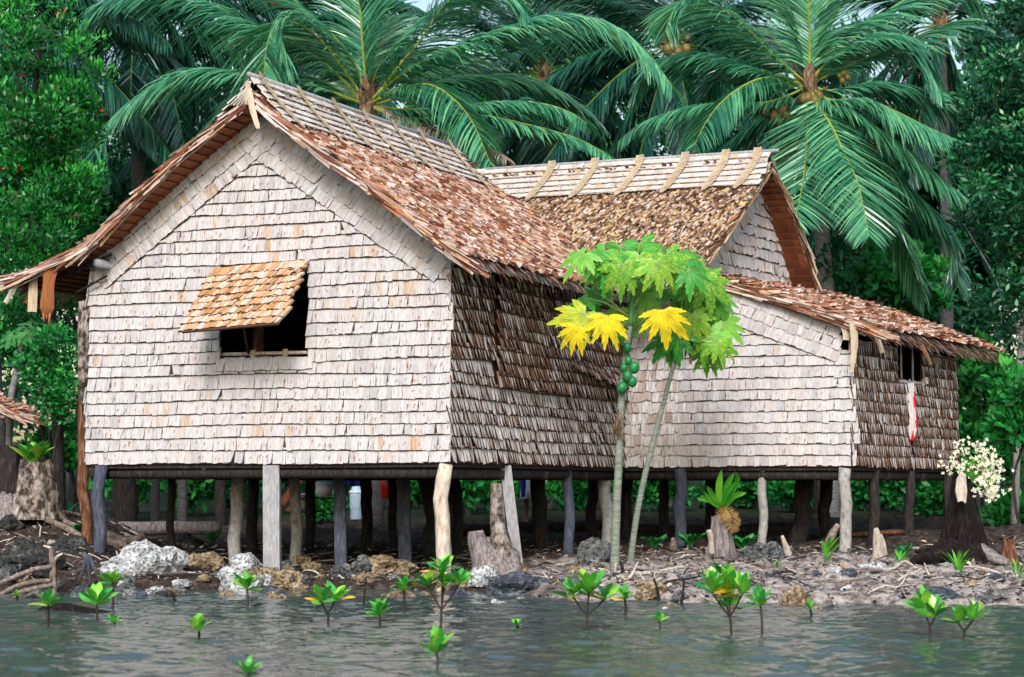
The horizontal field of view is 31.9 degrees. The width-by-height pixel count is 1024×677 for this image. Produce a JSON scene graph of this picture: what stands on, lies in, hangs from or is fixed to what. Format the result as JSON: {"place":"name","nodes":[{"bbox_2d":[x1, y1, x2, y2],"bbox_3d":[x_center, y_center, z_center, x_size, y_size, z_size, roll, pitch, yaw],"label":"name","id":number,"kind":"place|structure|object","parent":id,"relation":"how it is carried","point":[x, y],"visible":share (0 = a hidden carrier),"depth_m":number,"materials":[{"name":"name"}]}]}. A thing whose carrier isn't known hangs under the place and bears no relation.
{"place":"outdoors","nodes":[
{"label":"outdoors","id":0,"kind":"place"},
{"bbox_2d":[1,0,1018,441],"label":"sky","id":1,"kind":"structure","parent":0,"point":[422,4],"materials":[{"name":"white"}]},
{"bbox_2d":[0,589,1023,676],"bbox_3d":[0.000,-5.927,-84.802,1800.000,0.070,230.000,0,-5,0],"label":"water","id":2,"kind":"structure","parent":0,"point":[293,634],"depth_m":14.32,"materials":[{"name":"grey liquid"}]},
{"bbox_2d":[27,587,64,624],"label":"mangrove seedling","id":3,"kind":"object","parent":2,"relation":"on","point":[47,597],"visible":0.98,"depth_m":15.89,"materials":[{"name":"green plant"}]},
{"bbox_2d":[37,603,112,612],"bbox_3d":[-4.184,2.691,17.610,1.142,0.180,0.142,-2,-5,21],"label":"fallen log","id":4,"kind":"object","parent":2,"relation":"on","point":[66,607],"visible":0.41,"depth_m":17.62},
{"bbox_2d":[79,582,118,619],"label":"mangrove seedling","id":5,"kind":"object","parent":2,"relation":"on","point":[96,595],"visible":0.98,"depth_m":16.20,"materials":[{"name":"green plant"}]},
{"bbox_2d":[97,569,125,608],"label":"mangrove seedling","id":6,"kind":"object","parent":2,"relation":"on","point":[108,577],"visible":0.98,"depth_m":17.93,"materials":[{"name":"green plant"}]},
{"bbox_2d":[229,569,262,606],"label":"mangrove seedling","id":7,"kind":"object","parent":2,"relation":"on","point":[247,581],"visible":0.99,"depth_m":18.31,"materials":[{"name":"green plant"}]},
{"bbox_2d":[233,655,264,676],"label":"mangrove seedling","id":8,"kind":"object","parent":2,"relation":"in","point":[248,667],"visible":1,"depth_m":11.29,"materials":[{"name":"green plant"}]},
{"bbox_2d":[305,581,355,623],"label":"mangrove seedling","id":9,"kind":"object","parent":2,"relation":"on","point":[338,593],"visible":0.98,"depth_m":15.88,"materials":[{"name":"green plant"}]},
{"bbox_2d":[365,597,391,625],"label":"mangrove seedling","id":10,"kind":"object","parent":2,"relation":"on","point":[379,606],"visible":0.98,"depth_m":15.96,"materials":[{"name":"green plant"}]},
{"bbox_2d":[417,625,455,666],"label":"mangrove seedling","id":11,"kind":"object","parent":2,"relation":"on","point":[439,638],"visible":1,"depth_m":12.22,"materials":[{"name":"green plant"}]},
{"bbox_2d":[410,553,471,628],"bbox_3d":[-0.575,2.189,15.054,0.589,0.762,0.378,-1,-5,11],"label":"mangrove seedling","id":12,"kind":"object","parent":2,"relation":"on","point":[459,577],"visible":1,"depth_m":15.02,"materials":[{"name":"green plant"}]},
{"bbox_2d":[486,570,549,594],"bbox_3d":[0.074,2.801,20.546,0.736,0.284,0.656,-2,-5,22],"label":"coral boulder","id":13,"kind":"object","parent":2,"relation":"on","point":[517,582],"visible":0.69,"depth_m":20.31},
{"bbox_2d":[551,568,620,629],"bbox_3d":[0.631,2.280,15.322,0.480,0.626,0.536,-4,-6,38],"label":"mangrove seedling","id":14,"kind":"object","parent":2,"relation":"on","point":[587,584],"visible":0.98,"depth_m":15.29,"materials":[{"name":"green plant"}]},
{"bbox_2d":[635,581,669,599],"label":"coral boulder","id":15,"kind":"object","parent":2,"relation":"on","point":[647,591],"visible":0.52,"depth_m":19.35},
{"bbox_2d":[693,563,757,634],"bbox_3d":[1.761,2.209,14.869,0.532,0.690,0.448,0,-5,0],"label":"mangrove seedling","id":16,"kind":"object","parent":2,"relation":"on","point":[728,580],"visible":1,"depth_m":14.84,"materials":[{"name":"green plant"}]},
{"bbox_2d":[739,584,774,633],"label":"mangrove seedling","id":17,"kind":"object","parent":2,"relation":"on","point":[760,595],"visible":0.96,"depth_m":15.06,"materials":[{"name":"green plant"}]},
{"bbox_2d":[903,585,952,634],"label":"mangrove seedling","id":18,"kind":"object","parent":2,"relation":"on","point":[925,603],"visible":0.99,"depth_m":14.73,"materials":[{"name":"green plant"}]},
{"bbox_2d":[916,586,958,599],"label":"coral boulder","id":19,"kind":"object","parent":2,"relation":"on","point":[945,593],"visible":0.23,"depth_m":18.91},
{"bbox_2d":[941,597,990,638],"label":"mangrove seedling","id":20,"kind":"object","parent":2,"relation":"on","point":[972,610],"visible":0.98,"depth_m":14.34,"materials":[{"name":"green plant"}]},
{"bbox_2d":[0,442,1023,605],"bbox_3d":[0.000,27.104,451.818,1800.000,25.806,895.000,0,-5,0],"label":"ground","id":21,"kind":"structure","parent":0,"point":[930,527],"depth_m":24.21,"materials":[{"name":"soil"}]},
{"bbox_2d":[0,441,22,494],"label":"tree stump","id":22,"kind":"object","parent":21,"relation":"on","point":[10,459],"visible":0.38,"depth_m":26.22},
{"bbox_2d":[0,514,25,530],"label":"shore stone","id":23,"kind":"object","parent":21,"relation":"on","point":[10,522],"visible":0.98,"depth_m":24.04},
{"bbox_2d":[0,491,40,522],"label":"tree stump","id":24,"kind":"object","parent":21,"relation":"on","point":[6,501],"visible":0.4,"depth_m":24.39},
{"bbox_2d":[0,318,45,447],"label":"papaya tree","id":25,"kind":"object","parent":21,"relation":"on","point":[8,339],"visible":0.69,"depth_m":29.98,"materials":[{"name":"green plant"}]},
{"bbox_2d":[0,391,51,458],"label":"thatched shelter","id":26,"kind":"object","parent":21,"relation":"on","point":[20,412],"visible":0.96,"depth_m":28.61,"materials":[{"name":"brown plant"}]},
{"bbox_2d":[0,290,60,443],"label":"shrub","id":27,"kind":"object","parent":21,"relation":"on","point":[7,354],"visible":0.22,"depth_m":35.90,"materials":[{"name":"green plant"}]},
{"bbox_2d":[0,545,62,594],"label":"fallen root","id":28,"kind":"object","parent":21,"relation":"on","point":[51,581],"visible":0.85,"depth_m":20.63,"materials":[{"name":"brown wood"}]},
{"bbox_2d":[0,544,69,570],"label":"coral boulder","id":29,"kind":"object","parent":21,"relation":"on","point":[33,556],"visible":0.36,"depth_m":21.72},
{"bbox_2d":[10,458,65,519],"bbox_3d":[-6.514,2.052,24.514,0.688,0.841,0.739,-3,-6,34],"label":"tree stump","id":30,"kind":"object","parent":21,"relation":"on","point":[37,495],"visible":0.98,"depth_m":24.29,"materials":[{"name":"wood"}]},
{"bbox_2d":[10,440,53,461],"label":"leafy plant","id":31,"kind":"object","parent":30,"relation":"on","point":[33,451],"visible":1,"depth_m":24.48,"materials":[{"name":"green plant"}]},
{"bbox_2d":[4,321,78,462],"bbox_3d":[-6.912,1.409,26.981,1.407,3.381,1.103,-2,-5,19],"label":"shrub","id":32,"kind":"object","parent":21,"relation":"on","point":[57,391],"visible":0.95,"depth_m":26.93,"materials":[{"name":"green plant"}]},
{"bbox_2d":[16,407,77,511],"bbox_3d":[-7.625,2.287,31.043,1.450,2.331,1.641,-5,-7,43],"label":"shrub","id":33,"kind":"object","parent":21,"relation":"on","point":[71,445],"visible":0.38,"depth_m":30.79,"materials":[{"name":"green plant"}]},
{"bbox_2d":[0,0,120,509],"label":"broadleaf tree","id":34,"kind":"object","parent":21,"relation":"on","point":[39,129],"visible":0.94,"depth_m":27.55,"materials":[{"name":"green plant"}]},
{"bbox_2d":[2,114,147,504],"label":"forest tree","id":35,"kind":"object","parent":21,"relation":"on","point":[117,159],"visible":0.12,"depth_m":40.77,"materials":[{"name":"green plant"}]},
{"bbox_2d":[45,535,118,555],"bbox_3d":[-5.681,2.722,23.011,1.120,0.392,1.031,-1,-5,14],"label":"coral boulder","id":36,"kind":"object","parent":21,"relation":"on","point":[71,544],"visible":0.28,"depth_m":22.97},
{"bbox_2d":[72,583,91,590],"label":"shore stone","id":37,"kind":"object","parent":21,"relation":"on","point":[84,585],"visible":0.12,"depth_m":20.75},
{"bbox_2d":[78,554,100,583],"bbox_3d":[-4.931,2.728,20.943,0.292,0.416,0.059,0,-5,0],"label":"fallen root","id":38,"kind":"object","parent":21,"relation":"on","point":[88,562],"visible":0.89,"depth_m":20.93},
{"bbox_2d":[0,0,203,445],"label":"coconut palm","id":39,"kind":"object","parent":21,"relation":"on","point":[136,141],"visible":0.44,"depth_m":32.95,"materials":[{"name":"green plant"}]},
{"bbox_2d":[110,479,138,521],"bbox_3d":[-6.652,0.746,31.793,2.298,5.611,2.714,4,-6,-37],"label":"background tree","id":40,"kind":"object","parent":21,"relation":"on","point":[125,494],"depth_m":30.71,"materials":[{"name":"brown plant"}]},
{"bbox_2d":[88,469,163,503],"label":"shrub","id":41,"kind":"object","parent":21,"relation":"on","point":[143,485],"visible":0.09,"depth_m":35.44,"materials":[{"name":"green plant"}]},
{"bbox_2d":[100,539,189,575],"bbox_3d":[-4.540,2.758,22.035,1.055,0.582,1.060,0,-5,0],"label":"coral boulder","id":42,"kind":"object","parent":21,"relation":"on","point":[145,557],"visible":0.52,"depth_m":21.78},
{"bbox_2d":[150,479,159,520],"bbox_3d":[-6.411,0.618,33.513,2.259,5.984,1.947,0,-5,0],"label":"background tree","id":43,"kind":"object","parent":21,"relation":"on","point":[155,499],"visible":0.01,"depth_m":32.81,"materials":[{"name":"plant"}]},
{"bbox_2d":[101,24,223,206],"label":"forest tree","id":44,"kind":"object","parent":21,"relation":"on","point":[152,173],"depth_m":43.05,"materials":[{"name":"green plant"}]},
{"bbox_2d":[0,0,329,513],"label":"coconut palm","id":45,"kind":"object","parent":21,"relation":"on","point":[133,81],"visible":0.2,"depth_m":36.32,"materials":[{"name":"green plant"}]},
{"bbox_2d":[118,521,221,534],"bbox_3d":[-5.498,2.989,28.248,1.816,0.230,0.224,0,-5,0],"label":"fallen log","id":46,"kind":"object","parent":21,"relation":"on","point":[180,527],"visible":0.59,"depth_m":28.16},
{"bbox_2d":[177,480,187,521],"bbox_3d":[-5.922,0.679,32.365,2.347,5.764,2.496,3,-6,-29],"label":"background tree","id":47,"kind":"object","parent":21,"relation":"on","point":[182,494],"visible":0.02,"depth_m":31.80,"materials":[{"name":"plant"}]},
{"bbox_2d":[175,533,203,548],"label":"shore stone","id":48,"kind":"object","parent":21,"relation":"on","point":[189,539],"visible":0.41,"depth_m":25.71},
{"bbox_2d":[160,479,230,516],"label":"shrub","id":49,"kind":"object","parent":21,"relation":"on","point":[198,490],"visible":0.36,"depth_m":34.67,"materials":[{"name":"green plant"}]},
{"bbox_2d":[187,551,225,569],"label":"coral boulder","id":50,"kind":"object","parent":21,"relation":"on","point":[214,559],"visible":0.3,"depth_m":23.07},
{"bbox_2d":[214,480,226,525],"bbox_3d":[-5.221,0.765,32.706,2.240,5.606,1.907,4,-6,-40],"label":"background tree","id":51,"kind":"object","parent":21,"relation":"on","point":[220,508],"visible":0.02,"depth_m":32.29,"materials":[{"name":"plant"}]},
{"bbox_2d":[217,552,272,590],"bbox_3d":[-3.240,2.822,21.706,0.691,0.456,0.753,0,-5,0],"label":"coral boulder","id":52,"kind":"object","parent":21,"relation":"on","point":[240,562],"visible":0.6,"depth_m":21.51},
{"bbox_2d":[206,480,283,504],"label":"shrub","id":53,"kind":"object","parent":21,"relation":"on","point":[211,493],"visible":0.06,"depth_m":36.19,"materials":[{"name":"green plant"}]},
{"bbox_2d":[93,0,442,506],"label":"coconut palm","id":54,"kind":"object","parent":21,"relation":"on","point":[128,164],"visible":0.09,"depth_m":40.57,"materials":[{"name":"green plant"}]},
{"bbox_2d":[271,569,303,588],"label":"coral boulder","id":55,"kind":"object","parent":21,"relation":"on","point":[283,578],"visible":0.81,"depth_m":21.60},
{"bbox_2d":[302,489,348,524],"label":"shrub","id":56,"kind":"object","parent":21,"relation":"on","point":[325,509],"visible":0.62,"depth_m":32.72,"materials":[{"name":"green plant"}]},
{"bbox_2d":[349,486,361,519],"bbox_3d":[-2.932,3.106,33.809,0.301,0.630,0.301,0,-5,0],"label":"water container","id":57,"kind":"object","parent":21,"relation":"on","point":[355,500],"visible":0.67,"depth_m":33.69,"materials":[{"name":"white plastic"}]},
{"bbox_2d":[350,554,371,571],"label":"coral boulder","id":58,"kind":"object","parent":21,"relation":"on","point":[361,563],"visible":0.98,"depth_m":22.05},
{"bbox_2d":[73,0,684,524],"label":"coconut palm","id":59,"kind":"object","parent":21,"relation":"on","point":[365,58],"visible":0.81,"depth_m":32.59,"materials":[{"name":"green plant"}]},
{"bbox_2d":[365,554,418,574],"bbox_3d":[-1.589,2.873,22.838,0.835,0.252,0.796,0,-5,0],"label":"coral boulder","id":60,"kind":"object","parent":21,"relation":"on","point":[382,563],"visible":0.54,"depth_m":22.62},
{"bbox_2d":[385,480,423,508],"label":"shrub","id":61,"kind":"object","parent":21,"relation":"on","point":[415,492],"visible":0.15,"depth_m":38.62,"materials":[{"name":"green plant"}]},
{"bbox_2d":[414,480,497,512],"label":"shrub","id":62,"kind":"object","parent":21,"relation":"on","point":[475,488],"visible":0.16,"depth_m":35.67,"materials":[{"name":"green plant"}]},
{"bbox_2d":[401,46,540,166],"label":"forest tree","id":63,"kind":"object","parent":21,"relation":"on","point":[478,98],"visible":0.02,"depth_m":45.95,"materials":[{"name":"green plant"}]},
{"bbox_2d":[468,565,498,586],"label":"coral boulder","id":64,"kind":"object","parent":21,"relation":"on","point":[480,575],"visible":0.72,"depth_m":21.05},
{"bbox_2d":[463,480,520,510],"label":"shrub","id":65,"kind":"object","parent":21,"relation":"on","point":[485,499],"visible":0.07,"depth_m":37.60,"materials":[{"name":"green plant"}]},
{"bbox_2d":[467,483,521,574],"bbox_3d":[-0.192,2.397,21.773,0.703,1.273,0.692,0,-5,0],"label":"tree stump","id":66,"kind":"object","parent":21,"relation":"on","point":[498,551],"visible":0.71,"depth_m":21.67,"materials":[{"name":"wood"}]},
{"bbox_2d":[0,71,1005,590],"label":"stilt house","id":67,"kind":"structure","parent":21,"relation":"on","point":[272,283],"depth_m":23.15,"materials":[{"name":"grey wood"}]},
{"bbox_2d":[214,266,312,370],"bbox_3d":[-3.089,-0.277,22.433,1.355,1.375,0.161,-2,-5,20],"label":"window","id":68,"kind":"structure","parent":67,"relation":"in","point":[301,363],"depth_m":22.36,"materials":[{"name":"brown wood"}]},
{"bbox_2d":[907,383,917,440],"bbox_3d":[5.982,1.102,26.836,0.197,0.874,0.072,0,-5,0],"label":"towel","id":69,"kind":"object","parent":67,"relation":"hanging from","point":[913,427],"visible":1,"depth_m":26.83,"materials":[{"name":"fabric"}]},
{"bbox_2d":[1,523,1021,605],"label":"coral rubble","id":70,"kind":"object","parent":21,"relation":"on","point":[304,549],"visible":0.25,"depth_m":21.60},
{"bbox_2d":[0,508,1023,599],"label":"twig litter","id":71,"kind":"object","parent":21,"relation":"on","point":[641,572],"visible":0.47,"depth_m":21.79,"materials":[{"name":"brown wood"}]},
{"bbox_2d":[0,45,1023,492],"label":"forest","id":72,"kind":"object","parent":21,"relation":"on","point":[964,77],"visible":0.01,"depth_m":52.70,"materials":[{"name":"green plant"}]},
{"bbox_2d":[0,512,1023,603],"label":"dark rubble","id":73,"kind":"object","parent":21,"relation":"on","point":[903,596],"visible":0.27,"depth_m":21.31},
{"bbox_2d":[0,523,1023,595],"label":"fallen leaves","id":74,"kind":"object","parent":21,"relation":"on","point":[666,563],"visible":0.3,"depth_m":22.49,"materials":[{"name":"brown plant"}]},
{"bbox_2d":[462,520,621,536],"bbox_3d":[0.559,3.122,29.503,2.819,0.278,0.222,1,-5,-6],"label":"fallen log","id":75,"kind":"object","parent":21,"relation":"on","point":[558,526],"visible":0.33,"depth_m":29.41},
{"bbox_2d":[384,0,718,168],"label":"coconut palm","id":76,"kind":"object","parent":21,"relation":"on","point":[528,153],"visible":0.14,"depth_m":41.51,"materials":[{"name":"green plant"}]},
{"bbox_2d":[477,0,649,160],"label":"forest tree","id":77,"kind":"object","parent":21,"relation":"on","point":[621,109],"visible":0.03,"depth_m":48.42,"materials":[{"name":"green plant"}]},
{"bbox_2d":[545,465,613,510],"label":"shrub","id":78,"kind":"object","parent":21,"relation":"on","point":[580,491],"visible":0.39,"depth_m":36.58,"materials":[{"name":"green plant"}]},
{"bbox_2d":[577,536,610,565],"bbox_3d":[1.058,2.752,23.044,0.456,0.407,0.463,0,-5,0],"label":"coral boulder","id":79,"kind":"object","parent":21,"relation":"on","point":[592,550],"visible":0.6,"depth_m":22.89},
{"bbox_2d":[547,234,711,569],"bbox_3d":[1.482,0.802,22.751,2.110,4.424,1.376,0,-5,0],"label":"papaya tree","id":80,"kind":"object","parent":21,"relation":"on","point":[646,266],"visible":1,"depth_m":22.46,"materials":[{"name":"green plant"}]},
{"bbox_2d":[622,466,698,511],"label":"shrub","id":81,"kind":"object","parent":21,"relation":"on","point":[651,492],"visible":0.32,"depth_m":35.70,"materials":[{"name":"green plant"}]},
{"bbox_2d":[477,0,864,505],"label":"coconut palm","id":82,"kind":"object","parent":21,"relation":"on","point":[632,13],"visible":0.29,"depth_m":39.51,"materials":[{"name":"green plant"}]},
{"bbox_2d":[627,259,745,561],"bbox_3d":[2.273,0.984,23.440,1.608,4.036,1.009,0,-5,0],"label":"papaya tree","id":83,"kind":"object","parent":21,"relation":"on","point":[710,332],"visible":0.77,"depth_m":23.20,"materials":[{"name":"green plant"}]},
{"bbox_2d":[623,0,800,488],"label":"forest tree","id":84,"kind":"object","parent":21,"relation":"on","point":[637,121],"visible":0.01,"depth_m":46.55,"materials":[{"name":"green plant"}]},
{"bbox_2d":[637,522,792,534],"bbox_3d":[3.196,3.075,28.645,2.619,0.290,0.234,0,-5,0],"label":"fallen log","id":85,"kind":"object","parent":21,"relation":"on","point":[774,527],"visible":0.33,"depth_m":28.55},
{"bbox_2d":[704,515,737,558],"bbox_3d":[2.811,2.671,24.053,0.432,0.610,0.367,4,-6,-42],"label":"tree stump","id":86,"kind":"object","parent":21,"relation":"on","point":[724,545],"visible":0.77,"depth_m":23.94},
{"bbox_2d":[697,470,746,533],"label":"strap leaf plant","id":87,"kind":"object","parent":86,"relation":"on","point":[728,496],"visible":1,"depth_m":23.85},
{"bbox_2d":[687,481,774,508],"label":"shrub","id":88,"kind":"object","parent":21,"relation":"on","point":[749,497],"visible":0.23,"depth_m":36.78,"materials":[{"name":"green plant"}]},
{"bbox_2d":[739,541,786,560],"bbox_3d":[3.219,2.729,23.067,0.618,0.251,0.549,0,-5,0],"label":"coral boulder","id":89,"kind":"object","parent":21,"relation":"on","point":[769,551],"visible":0.84,"depth_m":22.86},
{"bbox_2d":[753,481,813,512],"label":"shrub","id":90,"kind":"object","parent":21,"relation":"on","point":[781,492],"visible":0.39,"depth_m":34.72,"materials":[{"name":"green plant"}]},
{"bbox_2d":[778,584,813,605],"bbox_3d":[2.974,2.703,18.742,0.369,0.265,0.346,0,-5,0],"label":"coral boulder","id":91,"kind":"object","parent":21,"relation":"on","point":[796,595],"visible":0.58,"depth_m":18.62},
{"bbox_2d":[609,0,1000,516],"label":"coconut palm","id":92,"kind":"object","parent":21,"relation":"on","point":[827,137],"visible":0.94,"depth_m":34.14,"materials":[{"name":"green plant"}]},
{"bbox_2d":[811,197,872,513],"bbox_3d":[5.480,0.426,34.626,2.955,6.328,2.409,-2,-5,22],"label":"background tree","id":93,"kind":"object","parent":21,"relation":"on","point":[841,254],"visible":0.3,"depth_m":34.14,"materials":[{"name":"green plant"}]},
{"bbox_2d":[772,13,934,303],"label":"forest tree","id":94,"kind":"object","parent":21,"relation":"on","point":[871,78],"visible":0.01,"depth_m":47.46,"materials":[{"name":"green plant"}]},
{"bbox_2d":[742,52,1014,306],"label":"coconut palm","id":95,"kind":"object","parent":21,"relation":"on","point":[978,269],"visible":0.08,"depth_m":41.29,"materials":[{"name":"green plant"}]},
{"bbox_2d":[871,528,887,559],"bbox_3d":[4.523,2.668,22.405,0.330,0.607,0.269,-1,-5,17],"label":"wooden stump","id":96,"kind":"object","parent":21,"relation":"on","point":[879,547],"visible":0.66,"depth_m":22.32,"materials":[{"name":"brown wood"}]},
{"bbox_2d":[850,467,915,510],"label":"shrub","id":97,"kind":"object","parent":21,"relation":"on","point":[888,502],"visible":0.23,"depth_m":35.65,"materials":[{"name":"green plant"}]},
{"bbox_2d":[764,0,1023,345],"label":"coconut palm","id":98,"kind":"object","parent":21,"relation":"on","point":[946,70],"visible":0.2,"depth_m":40.49,"materials":[{"name":"green plant"}]},
{"bbox_2d":[833,237,956,505],"bbox_3d":[7.840,0.762,37.045,2.832,5.807,2.213,0,-5,0],"label":"shrub","id":99,"kind":"object","parent":21,"relation":"on","point":[876,275],"visible":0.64,"depth_m":36.85,"materials":[{"name":"green plant"}]},
{"bbox_2d":[884,467,947,516],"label":"shrub","id":100,"kind":"object","parent":21,"relation":"on","point":[929,497],"visible":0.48,"depth_m":33.49,"materials":[{"name":"green plant"}]},
{"bbox_2d":[885,159,1017,364],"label":"forest tree","id":101,"kind":"object","parent":21,"relation":"on","point":[968,320],"visible":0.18,"depth_m":41.32,"materials":[{"name":"green plant"}]},
{"bbox_2d":[909,467,1008,565],"bbox_3d":[5.498,2.308,22.443,1.258,1.416,0.984,0,-5,0],"label":"tree stump","id":102,"kind":"object","parent":21,"relation":"on","point":[963,530],"visible":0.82,"depth_m":22.23,"materials":[{"name":"brown wood"}]},
{"bbox_2d":[937,436,1014,502],"bbox_3d":[5.734,1.632,22.349,0.943,0.842,0.635,0,-5,0],"label":"flowering plant","id":103,"kind":"object","parent":102,"relation":"on","point":[979,470],"visible":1,"depth_m":22.26,"materials":[{"name":"white plant"}]},
{"bbox_2d":[933,0,1023,523],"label":"broadleaf tree","id":104,"kind":"object","parent":21,"relation":"on","point":[992,153],"visible":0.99,"depth_m":29.39,"materials":[{"name":"green plant"}]},
{"bbox_2d":[955,330,1016,512],"bbox_3d":[8.760,1.647,33.977,1.970,3.692,1.699,0,-5,0],"label":"shrub","id":105,"kind":"object","parent":21,"relation":"on","point":[974,386],"visible":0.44,"depth_m":33.69,"materials":[{"name":"green plant"}]},
{"bbox_2d":[958,409,1023,501],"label":"shrub","id":106,"kind":"object","parent":21,"relation":"on","point":[972,431],"visible":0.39,"depth_m":31.79,"materials":[{"name":"green plant"}]},
{"bbox_2d":[977,353,1023,522],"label":"shrub","id":107,"kind":"object","parent":21,"relation":"on","point":[1005,425],"visible":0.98,"depth_m":27.39,"materials":[{"name":"green plant"}]},
{"bbox_2d":[979,487,1023,526],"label":"shrub","id":108,"kind":"object","parent":21,"relation":"on","point":[998,511],"visible":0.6,"depth_m":29.71,"materials":[{"name":"green plant"}]},
{"bbox_2d":[996,535,1019,566],"bbox_3d":[6.168,2.643,22.256,0.309,0.413,0.283,0,-5,0],"label":"tree stump","id":109,"kind":"object","parent":21,"relation":"on","point":[1008,550],"visible":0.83,"depth_m":22.19,"materials":[{"name":"wood"}]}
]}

